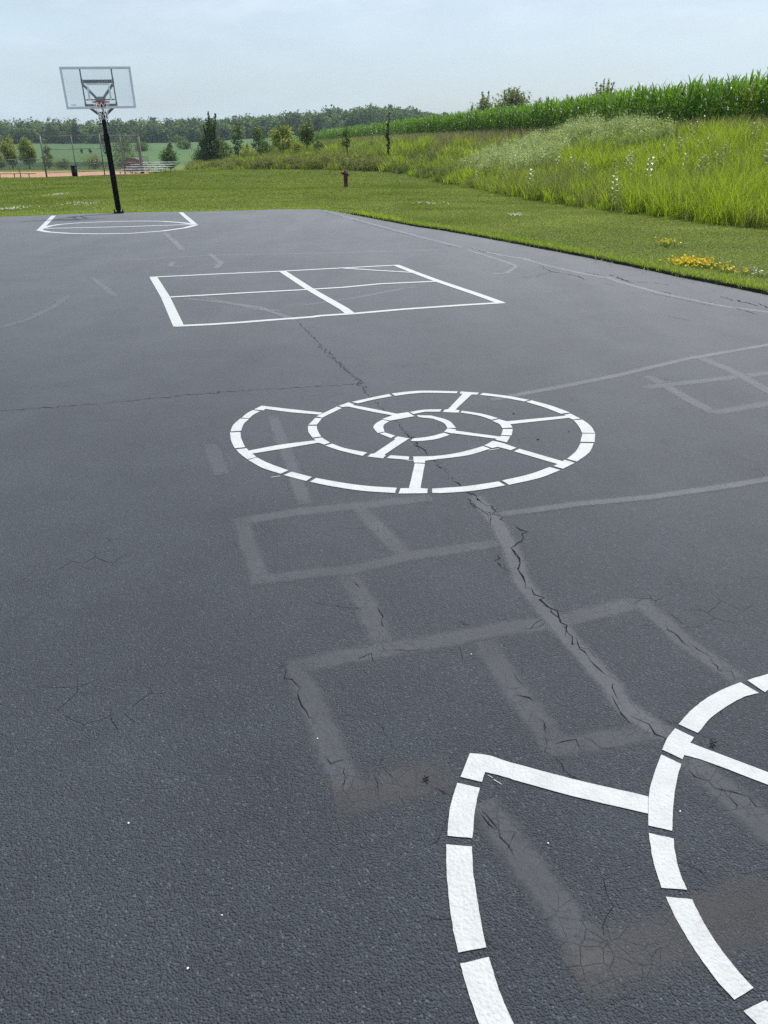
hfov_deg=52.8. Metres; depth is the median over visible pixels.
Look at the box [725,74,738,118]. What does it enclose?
corn plant
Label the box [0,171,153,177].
infield dirt
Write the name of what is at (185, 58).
sky
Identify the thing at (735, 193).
tall grass
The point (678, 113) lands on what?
corn plant
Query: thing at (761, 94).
corn plant
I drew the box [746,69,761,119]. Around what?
corn plant
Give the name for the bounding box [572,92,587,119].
corn plant
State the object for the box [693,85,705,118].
corn plant
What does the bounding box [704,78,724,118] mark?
corn plant
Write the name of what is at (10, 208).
white clover patch
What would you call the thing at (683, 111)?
corn plant
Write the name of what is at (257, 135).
young tree
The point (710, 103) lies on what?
corn plant
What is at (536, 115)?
corn field
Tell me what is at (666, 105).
corn plant
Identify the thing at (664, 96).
corn plant
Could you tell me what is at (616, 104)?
corn plant
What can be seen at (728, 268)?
yellow flower clump
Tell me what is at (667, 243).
yellow flower clump
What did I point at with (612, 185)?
milkweed plant
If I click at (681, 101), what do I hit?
corn plant
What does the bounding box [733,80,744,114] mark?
corn plant
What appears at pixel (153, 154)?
ground
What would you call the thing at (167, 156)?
round tree
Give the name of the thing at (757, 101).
corn plant
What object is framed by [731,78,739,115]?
corn plant
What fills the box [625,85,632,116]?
corn plant
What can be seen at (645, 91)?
corn plant
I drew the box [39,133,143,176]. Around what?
backstop fence
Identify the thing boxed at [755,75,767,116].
corn plant
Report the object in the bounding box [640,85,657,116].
corn plant
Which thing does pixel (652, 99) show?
corn plant
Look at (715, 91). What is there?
corn plant
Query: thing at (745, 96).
corn plant
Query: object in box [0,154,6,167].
bush
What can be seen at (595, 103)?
corn plant
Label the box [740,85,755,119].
corn plant
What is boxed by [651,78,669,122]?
corn plant
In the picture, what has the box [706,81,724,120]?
corn plant
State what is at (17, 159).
side fence
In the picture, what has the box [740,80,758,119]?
corn plant
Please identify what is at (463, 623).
asphalt crack
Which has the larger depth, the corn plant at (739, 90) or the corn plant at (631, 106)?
the corn plant at (631, 106)
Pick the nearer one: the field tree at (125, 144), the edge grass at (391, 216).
the edge grass at (391, 216)
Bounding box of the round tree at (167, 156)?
[159,147,179,169]
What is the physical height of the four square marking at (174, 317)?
0.002 m
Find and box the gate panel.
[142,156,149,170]
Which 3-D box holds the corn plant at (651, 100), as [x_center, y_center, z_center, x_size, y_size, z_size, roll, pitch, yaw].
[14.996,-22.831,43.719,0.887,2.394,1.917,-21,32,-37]
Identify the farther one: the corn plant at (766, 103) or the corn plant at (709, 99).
the corn plant at (709, 99)
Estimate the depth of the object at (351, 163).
71.73 m
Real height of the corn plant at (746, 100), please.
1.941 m
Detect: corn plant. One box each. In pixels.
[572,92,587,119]
[585,92,594,121]
[593,93,598,119]
[594,94,602,120]
[599,90,613,125]
[601,87,610,120]
[604,95,615,125]
[605,89,616,120]
[608,88,625,115]
[612,91,625,121]
[612,92,618,122]
[617,90,626,121]
[622,81,645,115]
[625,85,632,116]
[627,85,645,116]
[629,86,638,117]
[629,95,634,115]
[636,84,662,116]
[637,83,649,115]
[640,82,656,118]
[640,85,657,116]
[641,87,648,118]
[643,84,662,115]
[645,86,662,120]
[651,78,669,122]
[652,91,657,117]
[653,84,669,119]
[653,89,662,120]
[655,89,671,118]
[656,92,671,118]
[662,81,680,122]
[663,87,683,122]
[666,84,678,116]
[668,82,683,120]
[670,87,687,121]
[672,85,689,119]
[674,95,680,121]
[675,75,701,121]
[675,83,686,120]
[680,79,695,122]
[681,79,695,118]
[685,74,703,120]
[689,80,712,121]
[690,85,700,116]
[692,86,704,122]
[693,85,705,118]
[694,79,702,122]
[694,81,716,119]
[700,75,717,121]
[700,79,719,119]
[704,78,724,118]
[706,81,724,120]
[707,77,732,119]
[708,81,721,120]
[710,74,736,119]
[712,76,744,123]
[715,77,723,113]
[722,80,747,122]
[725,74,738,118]
[729,84,750,118]
[731,76,744,115]
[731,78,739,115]
[731,85,752,116]
[732,80,754,113]
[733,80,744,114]
[735,73,748,117]
[736,68,754,118]
[736,83,745,123]
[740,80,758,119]
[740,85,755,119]
[741,83,765,118]
[744,70,767,117]
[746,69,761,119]
[752,76,765,124]
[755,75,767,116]
[764,85,767,119]
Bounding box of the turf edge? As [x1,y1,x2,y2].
[331,209,767,294]
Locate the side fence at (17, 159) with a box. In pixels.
[0,158,43,177]
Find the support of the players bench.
on the infield dirt
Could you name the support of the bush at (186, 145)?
on the ground at (153, 154)
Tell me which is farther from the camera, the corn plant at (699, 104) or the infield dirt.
the infield dirt
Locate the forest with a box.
[0,103,449,143]
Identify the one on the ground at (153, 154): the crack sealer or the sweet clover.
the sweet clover
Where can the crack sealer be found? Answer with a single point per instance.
(609, 683)
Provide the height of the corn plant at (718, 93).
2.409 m
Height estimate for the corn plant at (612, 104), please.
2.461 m
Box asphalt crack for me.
[3,211,767,947]
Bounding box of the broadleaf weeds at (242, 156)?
[195,111,767,198]
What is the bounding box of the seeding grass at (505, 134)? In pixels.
[311,112,767,150]
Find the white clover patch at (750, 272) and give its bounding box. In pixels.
[729,266,767,277]
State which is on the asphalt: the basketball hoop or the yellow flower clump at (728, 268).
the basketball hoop
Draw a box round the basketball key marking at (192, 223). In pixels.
[37,212,197,233]
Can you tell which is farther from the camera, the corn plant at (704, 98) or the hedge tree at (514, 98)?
the hedge tree at (514, 98)
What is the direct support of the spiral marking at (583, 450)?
on the asphalt
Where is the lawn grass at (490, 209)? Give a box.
[0,169,767,290]
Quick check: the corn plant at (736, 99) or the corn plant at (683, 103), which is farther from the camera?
the corn plant at (683, 103)
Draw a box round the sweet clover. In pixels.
[454,108,678,176]
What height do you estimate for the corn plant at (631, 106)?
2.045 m
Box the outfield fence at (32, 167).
[0,162,124,170]
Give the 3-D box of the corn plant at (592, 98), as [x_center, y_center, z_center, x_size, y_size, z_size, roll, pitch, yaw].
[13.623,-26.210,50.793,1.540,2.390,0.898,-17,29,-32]
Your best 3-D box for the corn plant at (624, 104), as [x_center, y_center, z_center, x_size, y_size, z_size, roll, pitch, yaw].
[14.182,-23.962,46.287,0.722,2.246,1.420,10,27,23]
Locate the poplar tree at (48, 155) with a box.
[40,138,54,167]
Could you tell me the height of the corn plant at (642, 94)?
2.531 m
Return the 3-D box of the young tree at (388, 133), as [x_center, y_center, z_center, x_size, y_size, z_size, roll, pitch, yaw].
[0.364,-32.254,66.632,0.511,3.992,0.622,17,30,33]
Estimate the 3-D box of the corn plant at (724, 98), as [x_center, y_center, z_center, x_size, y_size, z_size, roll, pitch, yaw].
[16.582,-19.877,37.582,1.853,2.315,0.858,22,33,39]
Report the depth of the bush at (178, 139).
395.66 m
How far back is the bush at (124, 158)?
142.28 m
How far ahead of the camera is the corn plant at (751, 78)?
36.70 m
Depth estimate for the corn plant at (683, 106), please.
40.58 m
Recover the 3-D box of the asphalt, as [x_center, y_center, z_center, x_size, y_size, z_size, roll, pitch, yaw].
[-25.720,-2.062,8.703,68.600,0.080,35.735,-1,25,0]
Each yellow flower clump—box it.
[653,237,683,248]
[660,254,732,269]
[706,262,747,276]
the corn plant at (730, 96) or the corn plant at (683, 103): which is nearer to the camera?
the corn plant at (730, 96)
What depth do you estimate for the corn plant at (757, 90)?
36.25 m
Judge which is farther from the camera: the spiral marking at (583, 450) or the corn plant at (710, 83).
the corn plant at (710, 83)
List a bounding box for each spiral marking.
[230,391,594,492]
[446,674,767,1023]
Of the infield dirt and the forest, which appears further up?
the forest
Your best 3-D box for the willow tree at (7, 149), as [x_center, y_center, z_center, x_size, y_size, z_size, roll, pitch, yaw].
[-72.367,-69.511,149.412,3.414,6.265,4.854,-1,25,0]
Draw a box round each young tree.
[191,111,227,161]
[230,122,243,155]
[250,123,268,152]
[268,121,295,151]
[296,119,316,150]
[340,124,352,153]
[385,111,391,154]
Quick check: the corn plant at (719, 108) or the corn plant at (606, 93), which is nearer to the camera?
the corn plant at (719, 108)
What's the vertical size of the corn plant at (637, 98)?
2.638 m
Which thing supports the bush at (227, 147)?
on the ground at (153, 154)
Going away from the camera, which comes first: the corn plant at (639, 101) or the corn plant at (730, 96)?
the corn plant at (730, 96)
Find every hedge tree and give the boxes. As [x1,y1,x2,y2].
[472,91,492,112]
[488,86,534,109]
[588,78,618,97]
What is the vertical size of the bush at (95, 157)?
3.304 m
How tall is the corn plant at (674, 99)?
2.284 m
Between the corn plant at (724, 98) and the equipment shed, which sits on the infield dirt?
the equipment shed
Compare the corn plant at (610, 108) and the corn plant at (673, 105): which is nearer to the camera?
the corn plant at (673, 105)
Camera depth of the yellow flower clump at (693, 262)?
11.27 m
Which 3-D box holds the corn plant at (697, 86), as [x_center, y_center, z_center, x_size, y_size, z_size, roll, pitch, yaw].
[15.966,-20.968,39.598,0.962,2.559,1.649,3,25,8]
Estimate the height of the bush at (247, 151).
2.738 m
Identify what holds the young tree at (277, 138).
on the ground at (153, 154)
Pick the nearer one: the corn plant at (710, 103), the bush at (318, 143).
the corn plant at (710, 103)
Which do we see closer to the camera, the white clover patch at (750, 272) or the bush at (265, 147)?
the white clover patch at (750, 272)
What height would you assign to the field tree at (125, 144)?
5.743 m
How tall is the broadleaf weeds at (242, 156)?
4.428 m
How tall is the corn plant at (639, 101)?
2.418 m
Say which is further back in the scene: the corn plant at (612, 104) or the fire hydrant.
the corn plant at (612, 104)
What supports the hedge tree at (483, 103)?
on the ground at (153, 154)
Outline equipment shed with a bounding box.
[124,157,143,170]
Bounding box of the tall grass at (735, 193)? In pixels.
[184,112,767,227]
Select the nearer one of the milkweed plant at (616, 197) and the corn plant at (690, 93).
the milkweed plant at (616, 197)
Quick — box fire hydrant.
[341,169,349,187]
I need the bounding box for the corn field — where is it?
[291,69,767,143]
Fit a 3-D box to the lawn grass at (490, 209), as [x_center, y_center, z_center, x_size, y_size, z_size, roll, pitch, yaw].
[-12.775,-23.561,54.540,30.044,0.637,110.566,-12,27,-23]
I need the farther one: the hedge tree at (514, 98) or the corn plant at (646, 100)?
the hedge tree at (514, 98)
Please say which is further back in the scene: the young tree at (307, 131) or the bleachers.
the young tree at (307, 131)
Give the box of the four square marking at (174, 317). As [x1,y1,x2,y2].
[150,265,504,326]
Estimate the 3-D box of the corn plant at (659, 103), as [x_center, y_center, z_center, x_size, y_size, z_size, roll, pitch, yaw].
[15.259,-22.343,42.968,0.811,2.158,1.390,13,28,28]
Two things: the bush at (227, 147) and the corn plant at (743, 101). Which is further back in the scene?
the bush at (227, 147)
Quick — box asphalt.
[0,209,767,1023]
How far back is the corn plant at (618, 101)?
46.68 m
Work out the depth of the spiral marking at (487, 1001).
1.89 m
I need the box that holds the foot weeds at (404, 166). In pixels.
[383,160,454,176]
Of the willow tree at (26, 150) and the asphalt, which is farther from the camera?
the willow tree at (26, 150)
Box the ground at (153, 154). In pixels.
[0,135,767,278]
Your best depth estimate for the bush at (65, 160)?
143.62 m
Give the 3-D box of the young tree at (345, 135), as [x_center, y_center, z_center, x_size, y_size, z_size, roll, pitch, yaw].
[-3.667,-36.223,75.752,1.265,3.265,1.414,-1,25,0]
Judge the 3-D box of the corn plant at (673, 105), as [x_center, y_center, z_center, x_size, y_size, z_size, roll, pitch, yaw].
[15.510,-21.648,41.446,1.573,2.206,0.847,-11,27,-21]
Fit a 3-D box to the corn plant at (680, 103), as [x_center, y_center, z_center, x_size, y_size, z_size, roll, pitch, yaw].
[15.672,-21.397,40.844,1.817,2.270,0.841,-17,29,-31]
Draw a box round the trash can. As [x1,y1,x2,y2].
[70,165,77,176]
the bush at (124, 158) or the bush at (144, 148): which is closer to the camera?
the bush at (124, 158)
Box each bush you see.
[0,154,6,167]
[56,158,71,167]
[80,153,106,168]
[113,146,137,167]
[134,141,151,151]
[172,134,188,143]
[175,140,192,149]
[217,142,233,159]
[237,142,254,155]
[257,141,274,154]
[292,140,304,151]
[311,139,326,151]
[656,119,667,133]
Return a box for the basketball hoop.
[59,66,135,212]
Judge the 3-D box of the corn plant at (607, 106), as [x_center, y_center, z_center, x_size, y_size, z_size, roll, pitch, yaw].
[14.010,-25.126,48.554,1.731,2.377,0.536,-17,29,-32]
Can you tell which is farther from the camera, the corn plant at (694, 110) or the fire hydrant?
the fire hydrant
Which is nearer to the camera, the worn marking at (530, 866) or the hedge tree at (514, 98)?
the worn marking at (530, 866)
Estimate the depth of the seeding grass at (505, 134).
64.22 m
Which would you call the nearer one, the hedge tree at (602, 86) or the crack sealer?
the crack sealer
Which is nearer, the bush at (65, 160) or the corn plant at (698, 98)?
the corn plant at (698, 98)
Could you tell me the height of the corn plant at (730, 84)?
2.461 m
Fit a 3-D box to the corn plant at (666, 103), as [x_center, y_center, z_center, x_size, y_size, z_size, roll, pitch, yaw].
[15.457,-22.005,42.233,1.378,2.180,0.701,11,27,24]
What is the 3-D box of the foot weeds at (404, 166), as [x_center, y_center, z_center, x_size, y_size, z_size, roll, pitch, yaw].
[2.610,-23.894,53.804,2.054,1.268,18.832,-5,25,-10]
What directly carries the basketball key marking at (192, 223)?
on the asphalt
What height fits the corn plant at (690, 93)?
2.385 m
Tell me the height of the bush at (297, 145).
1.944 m
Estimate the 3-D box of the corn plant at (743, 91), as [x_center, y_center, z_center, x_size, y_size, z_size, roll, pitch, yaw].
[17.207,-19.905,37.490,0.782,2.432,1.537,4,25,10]
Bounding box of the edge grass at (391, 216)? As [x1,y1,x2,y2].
[0,206,767,292]
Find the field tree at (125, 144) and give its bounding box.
[111,137,133,154]
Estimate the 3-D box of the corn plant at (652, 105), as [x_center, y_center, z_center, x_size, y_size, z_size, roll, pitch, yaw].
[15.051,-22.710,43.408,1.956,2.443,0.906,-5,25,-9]
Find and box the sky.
[0,0,767,125]
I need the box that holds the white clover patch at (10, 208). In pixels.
[0,206,39,210]
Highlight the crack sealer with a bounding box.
[109,211,767,739]
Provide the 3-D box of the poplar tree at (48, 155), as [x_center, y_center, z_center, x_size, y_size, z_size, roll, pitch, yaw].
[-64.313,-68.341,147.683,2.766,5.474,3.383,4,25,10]
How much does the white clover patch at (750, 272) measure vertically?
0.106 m
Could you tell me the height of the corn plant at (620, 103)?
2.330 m
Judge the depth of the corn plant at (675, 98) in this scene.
41.07 m
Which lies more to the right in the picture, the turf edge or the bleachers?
the turf edge
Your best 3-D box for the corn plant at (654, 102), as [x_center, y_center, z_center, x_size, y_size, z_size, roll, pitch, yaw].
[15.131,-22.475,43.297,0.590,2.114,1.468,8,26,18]
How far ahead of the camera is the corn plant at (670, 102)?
41.63 m
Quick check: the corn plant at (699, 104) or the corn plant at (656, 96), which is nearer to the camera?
the corn plant at (699, 104)
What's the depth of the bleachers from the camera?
79.23 m
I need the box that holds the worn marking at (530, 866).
[0,278,767,973]
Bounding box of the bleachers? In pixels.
[116,162,175,173]
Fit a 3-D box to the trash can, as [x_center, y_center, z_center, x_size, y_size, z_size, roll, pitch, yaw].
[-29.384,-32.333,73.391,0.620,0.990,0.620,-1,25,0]
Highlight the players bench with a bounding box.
[0,173,35,176]
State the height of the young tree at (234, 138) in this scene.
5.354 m
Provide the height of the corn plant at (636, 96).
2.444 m
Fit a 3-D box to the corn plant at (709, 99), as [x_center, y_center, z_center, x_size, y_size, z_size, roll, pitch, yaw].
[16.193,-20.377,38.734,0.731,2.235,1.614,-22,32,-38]
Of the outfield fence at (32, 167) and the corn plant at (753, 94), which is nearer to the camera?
the corn plant at (753, 94)
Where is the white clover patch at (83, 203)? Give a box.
[61,201,113,206]
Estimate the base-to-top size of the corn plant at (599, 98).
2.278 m
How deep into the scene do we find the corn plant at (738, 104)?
36.42 m
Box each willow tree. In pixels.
[0,135,18,167]
[16,137,37,163]
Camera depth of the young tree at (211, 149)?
118.40 m
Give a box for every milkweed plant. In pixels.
[609,172,616,197]
[614,178,621,207]
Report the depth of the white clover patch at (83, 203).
28.44 m

